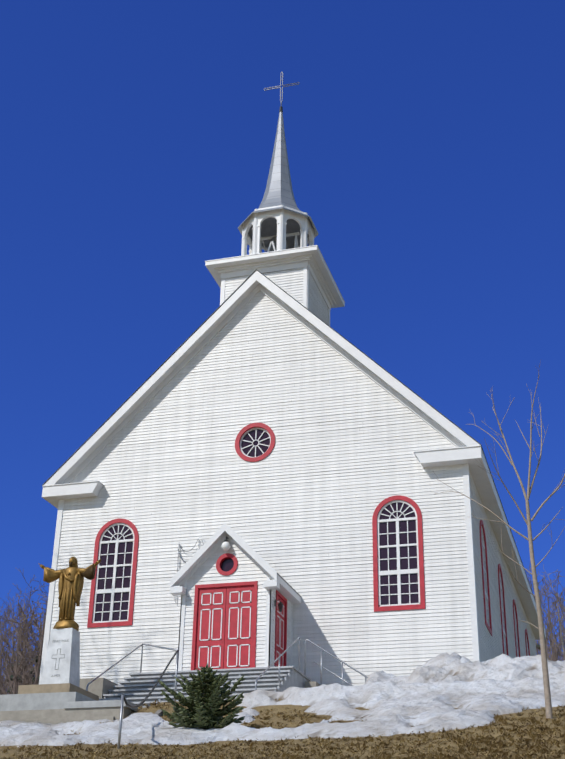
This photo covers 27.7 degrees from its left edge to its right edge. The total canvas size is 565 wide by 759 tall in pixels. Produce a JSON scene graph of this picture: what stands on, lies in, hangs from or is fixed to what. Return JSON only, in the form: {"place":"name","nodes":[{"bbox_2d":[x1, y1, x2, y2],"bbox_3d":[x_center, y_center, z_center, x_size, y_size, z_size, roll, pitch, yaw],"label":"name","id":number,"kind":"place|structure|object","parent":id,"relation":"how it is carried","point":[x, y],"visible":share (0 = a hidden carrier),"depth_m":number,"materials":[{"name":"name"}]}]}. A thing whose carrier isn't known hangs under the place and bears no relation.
{"place":"outdoors","nodes":[
{"label":"outdoors","id":0,"kind":"place"},
{"bbox_2d":[117,650,178,748],"bbox_3d":[-2.487,6.063,21.642,0.416,2.965,5.642,0,-26,2],"label":"handrail","id":1,"kind":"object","parent":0,"point":[158,712],"depth_m":21.04,"materials":[{"name":"grey metal"}]},
{"bbox_2d":[0,698,564,758],"bbox_3d":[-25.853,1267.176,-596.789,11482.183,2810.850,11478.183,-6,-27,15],"label":"ground","id":2,"kind":"structure","parent":0,"point":[274,718],"depth_m":17.65,"materials":[{"name":"brown plant"}]},
{"bbox_2d":[0,557,100,710],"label":"statue on pedestal","id":3,"kind":"object","parent":2,"relation":"on","point":[58,687],"visible":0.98,"depth_m":26.69,"materials":[{"name":"concrete"}]},
{"bbox_2d":[0,637,367,723],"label":"steps","id":4,"kind":"structure","parent":2,"relation":"on","point":[135,689],"depth_m":27.79,"materials":[{"name":"grey concrete"}]},
{"bbox_2d":[159,663,244,728],"bbox_3d":[-1.421,5.777,20.611,1.652,1.353,1.459,-6,-27,15],"label":"evergreen shrub","id":5,"kind":"object","parent":2,"relation":"on","point":[204,701],"visible":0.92,"depth_m":20.33,"materials":[{"name":"green plant"}]},
{"bbox_2d":[7,635,540,693],"bbox_3d":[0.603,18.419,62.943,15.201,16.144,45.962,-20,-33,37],"label":"bushes","id":6,"kind":"object","parent":2,"relation":"on","point":[36,660],"visible":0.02,"depth_m":55.94,"materials":[{"name":"brown plant"}]},
{"bbox_2d":[0,652,564,747],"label":"snow bank","id":7,"kind":"structure","parent":2,"relation":"on","point":[431,694],"depth_m":21.82,"materials":[{"name":"white snow"}]},
{"bbox_2d":[0,564,564,694],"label":"trees","id":8,"kind":"object","parent":2,"relation":"on","point":[27,653],"visible":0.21,"depth_m":63.31,"materials":[{"name":"brown plant"}]},
{"bbox_2d":[39,72,545,685],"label":"church","id":9,"kind":"structure","parent":2,"relation":"on","point":[251,466],"depth_m":33.41,"materials":[{"name":"white wood"}]},
{"bbox_2d":[427,361,564,718],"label":"sapling tree","id":10,"kind":"object","parent":2,"relation":"on","point":[548,703],"visible":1,"depth_m":19.67,"materials":[{"name":"brown plant"}]},
{"bbox_2d":[0,0,564,678],"label":"sky","id":11,"kind":"structure","parent":0,"point":[425,139],"materials":[{"name":"blue"}]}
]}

